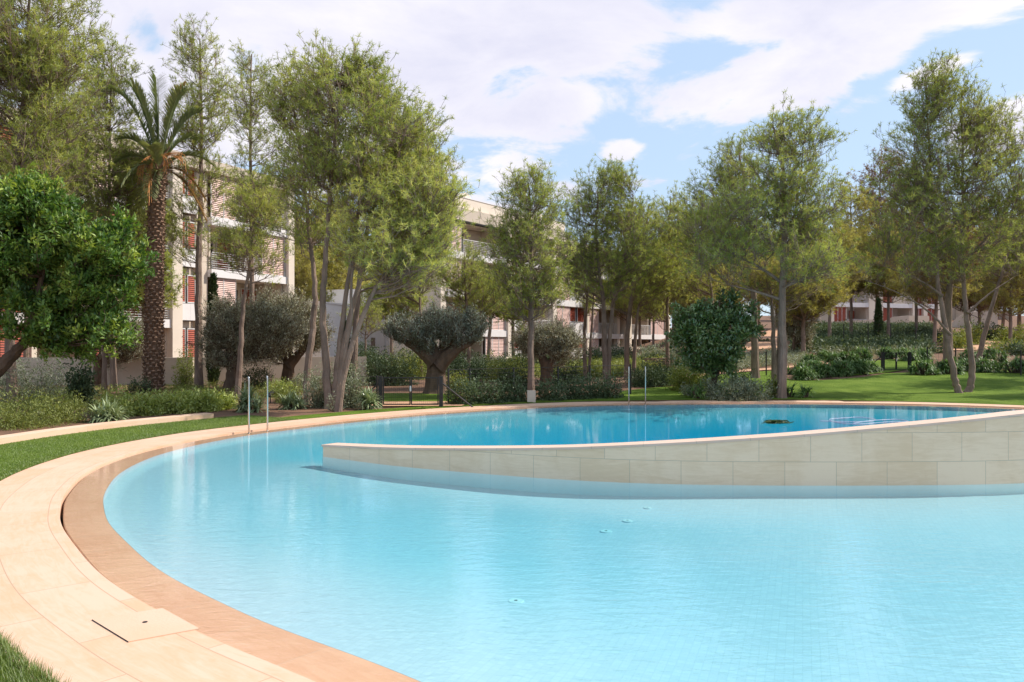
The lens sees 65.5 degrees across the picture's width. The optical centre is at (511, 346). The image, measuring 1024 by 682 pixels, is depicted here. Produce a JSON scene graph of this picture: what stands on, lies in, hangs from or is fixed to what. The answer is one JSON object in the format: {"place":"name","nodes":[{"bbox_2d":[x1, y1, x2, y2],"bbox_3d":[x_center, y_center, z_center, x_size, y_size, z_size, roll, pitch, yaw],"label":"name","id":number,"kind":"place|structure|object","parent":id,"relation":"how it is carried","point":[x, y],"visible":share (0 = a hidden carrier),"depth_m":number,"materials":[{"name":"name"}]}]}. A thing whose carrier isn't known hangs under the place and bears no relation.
{"place":"outdoors","nodes":[
{"label":"outdoors","id":0,"kind":"place"},
{"bbox_2d":[0,415,296,681],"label":"lawn","id":1,"kind":"structure","parent":0,"point":[95,442],"depth_m":13.40,"materials":[{"name":"green plant"}]},
{"bbox_2d":[0,625,78,681],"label":"grass","id":2,"kind":"structure","parent":1,"relation":"on","point":[37,672],"depth_m":3.87,"materials":[{"name":"green plant"}]},
{"bbox_2d":[0,415,297,479],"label":"grass","id":3,"kind":"structure","parent":1,"relation":"on","point":[169,431],"depth_m":13.63,"materials":[{"name":"green plant"}]},
{"bbox_2d":[374,393,462,400],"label":"lawn","id":4,"kind":"structure","parent":0,"point":[406,396],"depth_m":24.46,"materials":[{"name":"green plant"}]},
{"bbox_2d":[0,400,1023,681],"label":"pool deck","id":5,"kind":"structure","parent":0,"point":[58,592],"depth_m":5.13,"materials":[{"name":"stone"}]},
{"bbox_2d":[92,608,198,642],"bbox_3d":[-2.111,1.596,4.574,0.598,0.008,0.371,0,0,44],"label":"inspection cover","id":6,"kind":"object","parent":5,"relation":"on","point":[141,625],"visible":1,"depth_m":4.56,"materials":[{"name":"beige stone"}]},
{"bbox_2d":[0,316,1023,480],"bbox_3d":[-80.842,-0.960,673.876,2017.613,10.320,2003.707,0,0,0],"label":"ground","id":7,"kind":"structure","parent":0,"point":[274,411],"depth_m":24.87,"materials":[{"name":"green plant"}]},
{"bbox_2d":[0,384,80,430],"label":"shrub","id":8,"kind":"object","parent":7,"relation":"on","point":[8,420],"visible":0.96,"depth_m":15.84,"materials":[{"name":"green plant"}]},
{"bbox_2d":[0,348,91,408],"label":"shrub","id":9,"kind":"object","parent":7,"relation":"on","point":[29,385],"visible":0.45,"depth_m":21.32,"materials":[{"name":"green plant"}]},
{"bbox_2d":[19,382,94,423],"bbox_3d":[-9.686,1.252,16.977,1.476,0.993,1.528,0,0,0],"label":"shrub","id":10,"kind":"object","parent":7,"relation":"on","point":[65,418],"visible":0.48,"depth_m":16.84,"materials":[{"name":"green plant"}]},
{"bbox_2d":[0,0,142,404],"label":"pine tree","id":11,"kind":"object","parent":7,"relation":"on","point":[40,49],"visible":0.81,"depth_m":20.70,"materials":[{"name":"green plant"}]},
{"bbox_2d":[0,162,161,376],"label":"carob tree","id":12,"kind":"object","parent":7,"relation":"on","point":[47,218],"visible":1,"depth_m":17.13,"materials":[{"name":"green plant"}]},
{"bbox_2d":[61,361,100,407],"bbox_3d":[-11.367,1.095,20.993,0.986,1.442,0.909,0,0,-20],"label":"shrub","id":13,"kind":"object","parent":7,"relation":"on","point":[82,381],"visible":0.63,"depth_m":20.89,"materials":[{"name":"green plant"}]},
{"bbox_2d":[25,29,171,390],"bbox_3d":[-14.480,-4.702,27.449,4.688,12.534,5.157,0,0,-40],"label":"pine tree","id":14,"kind":"object","parent":7,"relation":"on","point":[104,194],"visible":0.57,"depth_m":27.14,"materials":[{"name":"green plant"}]},
{"bbox_2d":[82,394,129,423],"bbox_3d":[-8.631,1.384,16.999,1.154,0.788,1.101,0,0,0],"label":"aloe","id":15,"kind":"object","parent":7,"relation":"on","point":[108,412],"visible":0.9,"depth_m":16.86,"materials":[{"name":"green plant"}]},
{"bbox_2d":[69,311,144,386],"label":"olive tree","id":16,"kind":"object","parent":7,"relation":"on","point":[128,354],"visible":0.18,"depth_m":29.99,"materials":[{"name":"green plant"}]},
{"bbox_2d":[0,413,213,443],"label":"stone kerb","id":17,"kind":"structure","parent":7,"relation":"on","point":[18,437],"depth_m":15.04,"materials":[{"name":"beige stone"}]},
{"bbox_2d":[91,383,138,416],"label":"shrub","id":18,"kind":"object","parent":7,"relation":"on","point":[124,403],"visible":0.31,"depth_m":18.11,"materials":[{"name":"green plant"}]},
{"bbox_2d":[118,388,170,415],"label":"shrub","id":19,"kind":"object","parent":7,"relation":"on","point":[150,408],"visible":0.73,"depth_m":18.61,"materials":[{"name":"green plant"}]},
{"bbox_2d":[0,106,293,356],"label":"apartment building","id":20,"kind":"structure","parent":7,"relation":"on","point":[179,323],"depth_m":46.60,"materials":[{"name":"white paint"}]},
{"bbox_2d":[0,378,302,415],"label":"ground cover","id":21,"kind":"object","parent":7,"relation":"on","point":[168,388],"visible":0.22,"depth_m":25.71,"materials":[{"name":"green plant"}]},
{"bbox_2d":[118,199,194,356],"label":"pine tree","id":22,"kind":"object","parent":7,"relation":"on","point":[140,288],"visible":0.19,"depth_m":33.82,"materials":[{"name":"green plant"}]},
{"bbox_2d":[108,68,217,393],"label":"palm tree","id":23,"kind":"object","parent":7,"relation":"on","point":[154,179],"visible":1,"depth_m":25.79,"materials":[{"name":"green plant"}]},
{"bbox_2d":[152,384,203,413],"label":"shrub","id":24,"kind":"object","parent":7,"relation":"on","point":[186,406],"visible":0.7,"depth_m":19.14,"materials":[{"name":"green plant"}]},
{"bbox_2d":[171,347,194,387],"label":"shrub","id":25,"kind":"object","parent":7,"relation":"on","point":[183,372],"visible":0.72,"depth_m":28.89,"materials":[{"name":"green plant"}]},
{"bbox_2d":[0,357,366,384],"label":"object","id":26,"kind":"structure","parent":7,"relation":"on","point":[134,369],"depth_m":31.07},
{"bbox_2d":[175,384,229,411],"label":"shrub","id":27,"kind":"object","parent":7,"relation":"on","point":[207,399],"visible":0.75,"depth_m":19.70,"materials":[{"name":"green plant"}]},
{"bbox_2d":[150,12,260,388],"bbox_3d":[-10.979,-5.121,27.919,3.441,13.360,3.330,0,0,17],"label":"pine tree","id":28,"kind":"object","parent":7,"relation":"on","point":[186,54],"visible":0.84,"depth_m":27.89,"materials":[{"name":"green plant"}]},
{"bbox_2d":[204,272,221,384],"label":"cypress","id":29,"kind":"object","parent":7,"relation":"on","point":[213,291],"visible":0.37,"depth_m":30.90,"materials":[{"name":"green plant"}]},
{"bbox_2d":[181,289,310,391],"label":"olive tree","id":30,"kind":"object","parent":7,"relation":"on","point":[267,330],"visible":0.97,"depth_m":26.54,"materials":[{"name":"green plant"}]},
{"bbox_2d":[201,166,295,398],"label":"pine tree","id":31,"kind":"object","parent":7,"relation":"on","point":[267,209],"visible":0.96,"depth_m":23.83,"materials":[{"name":"green plant"}]},
{"bbox_2d":[230,381,269,412],"bbox_3d":[-6.472,1.295,19.605,1.133,0.945,1.232,0,0,0],"label":"aloe","id":32,"kind":"object","parent":7,"relation":"on","point":[256,404],"visible":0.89,"depth_m":19.44,"materials":[{"name":"green plant"}]},
{"bbox_2d":[216,38,294,305],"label":"pine tree","id":33,"kind":"object","parent":7,"relation":"on","point":[252,109],"visible":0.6,"depth_m":32.82,"materials":[{"name":"green plant"}]},
{"bbox_2d":[241,364,275,389],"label":"shrub","id":34,"kind":"object","parent":7,"relation":"on","point":[258,377],"visible":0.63,"depth_m":28.35,"materials":[{"name":"green plant"}]},
{"bbox_2d":[248,281,336,384],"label":"olive tree","id":35,"kind":"object","parent":7,"relation":"on","point":[290,362],"visible":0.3,"depth_m":28.83,"materials":[{"name":"green plant"}]},
{"bbox_2d":[275,389,309,409],"bbox_3d":[-5.590,1.406,20.423,0.979,0.724,1.058,0,0,30],"label":"aloe","id":36,"kind":"object","parent":7,"relation":"on","point":[291,403],"visible":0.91,"depth_m":20.30,"materials":[{"name":"green plant"}]},
{"bbox_2d":[241,49,349,403],"bbox_3d":[-5.893,-3.317,22.017,3.062,9.911,2.775,0,0,0],"label":"pine tree","id":37,"kind":"object","parent":7,"relation":"on","point":[309,234],"visible":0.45,"depth_m":21.81,"materials":[{"name":"green plant"}]},
{"bbox_2d":[294,242,335,301],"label":"pine tree","id":38,"kind":"object","parent":7,"relation":"on","point":[302,276],"visible":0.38,"depth_m":59.42,"materials":[{"name":"green plant"}]},
{"bbox_2d":[301,360,333,408],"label":"shrub","id":39,"kind":"object","parent":7,"relation":"on","point":[317,401],"visible":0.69,"depth_m":20.88,"materials":[{"name":"green plant"}]},
{"bbox_2d":[294,190,369,289],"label":"pine tree","id":40,"kind":"object","parent":7,"relation":"on","point":[337,274],"visible":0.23,"depth_m":70.19,"materials":[{"name":"green plant"}]},
{"bbox_2d":[294,301,384,356],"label":"gable block","id":41,"kind":"structure","parent":7,"relation":"on","point":[332,308],"depth_m":59.61,"materials":[{"name":"grey paint"}]},
{"bbox_2d":[320,358,372,408],"bbox_3d":[-4.309,0.940,20.911,1.329,1.631,1.168,0,0,27],"label":"shrub","id":42,"kind":"object","parent":7,"relation":"on","point":[356,384],"visible":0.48,"depth_m":20.79,"materials":[{"name":"green plant"}]},
{"bbox_2d":[241,28,466,408],"bbox_3d":[-3.908,-3.357,20.597,5.524,10.001,4.325,0,0,0],"label":"pine tree","id":43,"kind":"object","parent":7,"relation":"on","point":[332,163],"visible":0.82,"depth_m":20.08,"materials":[{"name":"green plant"}]},
{"bbox_2d":[336,297,389,356],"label":"pine tree","id":44,"kind":"object","parent":7,"relation":"on","point":[372,316],"visible":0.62,"depth_m":39.93,"materials":[{"name":"green plant"}]},
{"bbox_2d":[352,385,383,409],"bbox_3d":[-3.652,1.367,20.286,0.910,0.749,0.955,0,0,25],"label":"aloe","id":45,"kind":"object","parent":7,"relation":"on","point":[367,399],"visible":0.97,"depth_m":20.18,"materials":[{"name":"green plant"}]},
{"bbox_2d":[317,63,468,391],"bbox_3d":[-4.188,-3.931,26.897,5.485,10.997,4.084,0,0,0],"label":"pine tree","id":46,"kind":"object","parent":7,"relation":"on","point":[355,322],"visible":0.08,"depth_m":26.92,"materials":[{"name":"green plant"}]},
{"bbox_2d":[364,347,422,385],"bbox_3d":[-4.687,0.813,30.974,2.338,1.783,1.912,0,0,0],"label":"shrub","id":47,"kind":"object","parent":7,"relation":"on","point":[387,372],"visible":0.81,"depth_m":30.79,"materials":[{"name":"green plant"}]},
{"bbox_2d":[313,147,479,411],"bbox_3d":[-2.855,-1.626,19.580,3.989,6.548,3.659,0,0,-17],"label":"pine tree","id":48,"kind":"object","parent":7,"relation":"on","point":[414,253],"visible":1,"depth_m":19.27,"materials":[{"name":"green plant"}]},
{"bbox_2d":[360,260,434,361],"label":"pine tree","id":49,"kind":"object","parent":7,"relation":"on","point":[385,307],"visible":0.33,"depth_m":49.33,"materials":[{"name":"green plant"}]},
{"bbox_2d":[381,346,426,379],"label":"shrub","id":50,"kind":"object","parent":7,"relation":"on","point":[416,372],"visible":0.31,"depth_m":35.70,"materials":[{"name":"green plant"}]},
{"bbox_2d":[354,376,472,407],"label":"garden gate","id":51,"kind":"structure","parent":7,"relation":"on","point":[381,380],"depth_m":20.88,"materials":[{"name":"black metal"}]},
{"bbox_2d":[371,230,466,376],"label":"pine tree","id":52,"kind":"object","parent":7,"relation":"on","point":[401,289],"visible":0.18,"depth_m":35.88,"materials":[{"name":"green plant"}]},
{"bbox_2d":[378,299,494,393],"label":"olive tree","id":53,"kind":"object","parent":7,"relation":"on","point":[452,328],"visible":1,"depth_m":25.71,"materials":[{"name":"green plant"}]},
{"bbox_2d":[444,371,483,404],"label":"shrub","id":54,"kind":"object","parent":7,"relation":"on","point":[470,392],"visible":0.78,"depth_m":21.76,"materials":[{"name":"green plant"}]},
{"bbox_2d":[420,236,511,372],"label":"pine tree","id":55,"kind":"object","parent":7,"relation":"on","point":[460,282],"visible":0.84,"depth_m":32.73,"materials":[{"name":"green plant"}]},
{"bbox_2d":[445,352,493,387],"bbox_3d":[-1.720,0.909,29.990,2.039,1.564,1.940,0,0,32],"label":"shrub","id":56,"kind":"object","parent":7,"relation":"on","point":[457,364],"visible":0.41,"depth_m":29.85,"materials":[{"name":"green plant"}]},
{"bbox_2d":[454,265,508,362],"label":"pine tree","id":57,"kind":"object","parent":7,"relation":"on","point":[496,314],"visible":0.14,"depth_m":45.88,"materials":[{"name":"green plant"}]},
{"bbox_2d":[471,374,506,403],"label":"shrub","id":58,"kind":"object","parent":7,"relation":"on","point":[487,398],"visible":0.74,"depth_m":22.14,"materials":[{"name":"green plant"}]},
{"bbox_2d":[480,349,527,381],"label":"shrub","id":59,"kind":"object","parent":7,"relation":"on","point":[511,363],"visible":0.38,"depth_m":33.88,"materials":[{"name":"green plant"}]},
{"bbox_2d":[497,372,527,401],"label":"shrub","id":60,"kind":"object","parent":7,"relation":"on","point":[517,393],"visible":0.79,"depth_m":22.65,"materials":[{"name":"green plant"}]},
{"bbox_2d":[493,359,538,390],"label":"shrub","id":61,"kind":"object","parent":7,"relation":"on","point":[522,377],"visible":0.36,"depth_m":27.88,"materials":[{"name":"green plant"}]},
{"bbox_2d":[389,193,669,357],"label":"apartment building","id":62,"kind":"structure","parent":7,"relation":"on","point":[500,333],"depth_m":64.67,"materials":[{"name":"white paint"}]},
{"bbox_2d":[462,157,600,389],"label":"pine tree","id":63,"kind":"object","parent":7,"relation":"on","point":[529,283],"visible":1,"depth_m":24.71,"materials":[{"name":"green plant"}]},
{"bbox_2d":[448,364,630,400],"bbox_3d":[1.058,1.110,23.686,6.616,1.078,0.200,0,0,-32],"label":"wire fence","id":64,"kind":"object","parent":7,"relation":"on","point":[470,373],"visible":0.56,"depth_m":23.58,"materials":[{"name":"grey metal"}]},
{"bbox_2d":[504,309,591,386],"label":"olive tree","id":65,"kind":"object","parent":7,"relation":"on","point":[556,342],"visible":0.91,"depth_m":27.68,"materials":[{"name":"green plant"}]},
{"bbox_2d":[534,373,569,401],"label":"shrub","id":66,"kind":"object","parent":7,"relation":"on","point":[552,395],"visible":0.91,"depth_m":23.17,"materials":[{"name":"green plant"}]},
{"bbox_2d":[556,374,598,399],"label":"shrub","id":67,"kind":"object","parent":7,"relation":"on","point":[579,393],"visible":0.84,"depth_m":23.62,"materials":[{"name":"green plant"}]},
{"bbox_2d":[556,241,615,380],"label":"pine tree","id":68,"kind":"object","parent":7,"relation":"on","point":[590,338],"visible":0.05,"depth_m":33.92,"materials":[{"name":"green plant"}]},
{"bbox_2d":[514,351,664,378],"bbox_3d":[4.114,0.989,48.982,8.550,1.523,30.703,0,0,0],"label":"ground cover","id":69,"kind":"object","parent":7,"relation":"on","point":[537,372],"visible":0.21,"depth_m":38.95,"materials":[{"name":"green plant"}]},
{"bbox_2d":[583,367,624,398],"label":"shrub","id":70,"kind":"object","parent":7,"relation":"on","point":[607,392],"visible":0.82,"depth_m":24.03,"materials":[{"name":"green plant"}]},
{"bbox_2d":[536,153,681,383],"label":"pine tree","id":71,"kind":"object","parent":7,"relation":"on","point":[609,218],"visible":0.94,"depth_m":29.71,"materials":[{"name":"green plant"}]},
{"bbox_2d":[574,337,644,360],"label":"shrub","id":72,"kind":"object","parent":7,"relation":"on","point":[620,352],"visible":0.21,"depth_m":49.44,"materials":[{"name":"green plant"}]},
{"bbox_2d":[590,193,688,379],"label":"pine tree","id":73,"kind":"object","parent":7,"relation":"on","point":[642,290],"visible":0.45,"depth_m":32.83,"materials":[{"name":"green plant"}]},
{"bbox_2d":[626,359,681,387],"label":"shrub","id":74,"kind":"object","parent":7,"relation":"on","point":[657,380],"visible":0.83,"depth_m":28.75,"materials":[{"name":"green plant"}]},
{"bbox_2d":[622,180,703,370],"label":"pine tree","id":75,"kind":"object","parent":7,"relation":"on","point":[662,302],"visible":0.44,"depth_m":33.84,"materials":[{"name":"green plant"}]},
{"bbox_2d":[664,356,709,390],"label":"shrub","id":76,"kind":"object","parent":7,"relation":"on","point":[693,378],"visible":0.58,"depth_m":26.76,"materials":[{"name":"green plant"}]},
{"bbox_2d":[637,247,740,317],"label":"pine tree","id":77,"kind":"object","parent":7,"relation":"on","point":[683,300],"visible":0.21,"depth_m":49.01,"materials":[{"name":"green plant"}]},
{"bbox_2d":[657,181,739,305],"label":"pine tree","id":78,"kind":"object","parent":7,"relation":"on","point":[700,282],"visible":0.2,"depth_m":35.82,"materials":[{"name":"green plant"}]},
{"bbox_2d":[662,130,794,377],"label":"pine tree","id":79,"kind":"object","parent":7,"relation":"on","point":[721,169],"visible":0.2,"depth_m":30.88,"materials":[{"name":"green plant"}]},
{"bbox_2d":[699,371,779,401],"bbox_3d":[6.675,1.248,23.876,2.617,1.007,2.320,0,0,0],"label":"shrub","id":80,"kind":"object","parent":7,"relation":"on","point":[742,391],"visible":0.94,"depth_m":23.55,"materials":[{"name":"green plant"}]},
{"bbox_2d":[680,346,809,369],"bbox_3d":[11.729,0.641,40.206,14.358,1.366,6.135,0,0,-41],"label":"ground cover","id":81,"kind":"object","parent":7,"relation":"on","point":[790,357],"visible":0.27,"depth_m":38.87,"materials":[{"name":"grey plant"}]},
{"bbox_2d":[662,87,875,397],"bbox_3d":[7.766,-3.040,24.131,5.220,9.300,5.172,0,0,-45],"label":"pine tree","id":82,"kind":"object","parent":7,"relation":"on","point":[781,204],"visible":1,"depth_m":23.55,"materials":[{"name":"green plant"}]},
{"bbox_2d":[710,238,857,380],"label":"pine tree","id":83,"kind":"object","parent":7,"relation":"on","point":[796,289],"visible":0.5,"depth_m":27.42,"materials":[{"name":"green plant"}]},
{"bbox_2d":[768,304,820,353],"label":"olive tree","id":84,"kind":"object","parent":7,"relation":"on","point":[793,332],"visible":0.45,"depth_m":44.75,"materials":[{"name":"green plant"}]},
{"bbox_2d":[757,236,857,352],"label":"pine tree","id":85,"kind":"object","parent":7,"relation":"on","point":[821,302],"visible":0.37,"depth_m":43.41,"materials":[{"name":"green plant"}]},
{"bbox_2d":[800,216,875,336],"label":"pine tree","id":86,"kind":"object","parent":7,"relation":"on","point":[849,242],"visible":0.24,"depth_m":54.26,"materials":[{"name":"green plant"}]},
{"bbox_2d":[820,180,885,334],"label":"pine tree","id":87,"kind":"object","parent":7,"relation":"on","point":[860,206],"visible":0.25,"depth_m":59.48,"materials":[{"name":"green plant"}]},
{"bbox_2d":[787,318,938,353],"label":"hedge","id":88,"kind":"object","parent":7,"relation":"on","point":[922,339],"visible":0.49,"depth_m":52.06,"materials":[{"name":"green plant"}]},
{"bbox_2d":[846,145,908,324],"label":"pine tree","id":89,"kind":"object","parent":7,"relation":"on","point":[879,199],"visible":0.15,"depth_m":65.80,"materials":[{"name":"green plant"}]},
{"bbox_2d":[855,219,914,336],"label":"pine tree","id":90,"kind":"object","parent":7,"relation":"on","point":[874,289],"visible":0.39,"depth_m":57.67,"materials":[{"name":"green plant"}]},
{"bbox_2d":[773,278,1008,321],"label":"apartment building","id":91,"kind":"structure","parent":7,"relation":"on","point":[864,310],"depth_m":112.25,"materials":[{"name":"white paint"}]},
{"bbox_2d":[904,356,945,375],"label":"mounded plant","id":92,"kind":"object","parent":7,"relation":"on","point":[921,366],"visible":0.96,"depth_m":32.20,"materials":[{"name":"green plant"}]},
{"bbox_2d":[885,227,986,347],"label":"pine tree","id":93,"kind":"object","parent":7,"relation":"on","point":[924,296],"visible":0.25,"depth_m":49.76,"materials":[{"name":"green plant"}]},
{"bbox_2d":[878,210,1014,361],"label":"pine tree","id":94,"kind":"object","parent":7,"relation":"on","point":[948,290],"visible":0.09,"depth_m":32.84,"materials":[{"name":"green plant"}]},
{"bbox_2d":[952,311,997,327],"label":"terrace wall","id":95,"kind":"structure","parent":7,"relation":"on","point":[955,322],"depth_m":85.85,"materials":[{"name":"white paint"}]},
{"bbox_2d":[943,189,1022,335],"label":"pine tree","id":96,"kind":"object","parent":7,"relation":"on","point":[981,308],"visible":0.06,"depth_m":59.71,"materials":[{"name":"green plant"}]},
{"bbox_2d":[965,171,1023,362],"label":"pine tree","id":97,"kind":"object","parent":7,"relation":"on","point":[987,323],"visible":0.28,"depth_m":35.91,"materials":[{"name":"green plant"}]},
{"bbox_2d":[967,216,1023,341],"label":"pine tree","id":98,"kind":"object","parent":7,"relation":"on","point":[1006,300],"visible":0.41,"depth_m":55.71,"materials":[{"name":"green plant"}]},
{"bbox_2d":[0,0,1023,327],"label":"sky","id":99,"kind":"structure","parent":0,"point":[655,83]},
{"bbox_2d":[63,403,1023,601],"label":"pool water","id":100,"kind":"structure","parent":0,"point":[884,412],"depth_m":19.79,"materials":[{"name":"blue liquid"}]},
{"bbox_2d":[321,410,1023,496],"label":"pool wall","id":101,"kind":"structure","parent":100,"relation":"in","point":[977,455],"depth_m":9.39,"materials":[{"name":"stone"}]},
{"bbox_2d":[103,408,1023,681],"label":"pool water","id":102,"kind":"structure","parent":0,"point":[409,578],"depth_m":6.72,"materials":[{"name":"liquid"}]},
{"bbox_2d":[63,411,462,681],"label":"pool rim","id":103,"kind":"object","parent":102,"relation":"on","point":[114,556],"visible":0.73,"depth_m":5.17,"materials":[{"name":"stone"}]},
{"bbox_2d":[283,398,1023,418],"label":"pool edge","id":104,"kind":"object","parent":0,"point":[352,412],"depth_m":22.49,"materials":[{"name":"beige stone"}]},
{"bbox_2d":[316,370,1023,414],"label":"lawn","id":105,"kind":"structure","parent":0,"point":[999,387],"depth_m":27.25,"materials":[{"name":"green plant"}]},
{"bbox_2d":[664,285,766,395],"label":"citrus tree","id":106,"kind":"object","parent":105,"relation":"on","point":[712,344],"visible":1,"depth_m":24.14,"materials":[{"name":"green plant"}]},
{"bbox_2d":[841,47,983,392],"bbox_3d":[13.043,-4.062,25.887,4.136,11.358,4.163,0,0,15],"label":"pine tree","id":107,"kind":"object","parent":105,"relation":"on","point":[916,177],"visible":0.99,"depth_m":25.75,"materials":[{"name":"green plant"}]},
{"bbox_2d":[896,71,1023,391],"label":"pine tree","id":108,"kind":"object","parent":105,"relation":"on","point":[970,128],"visible":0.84,"depth_m":25.99,"materials":[{"name":"green plant"}]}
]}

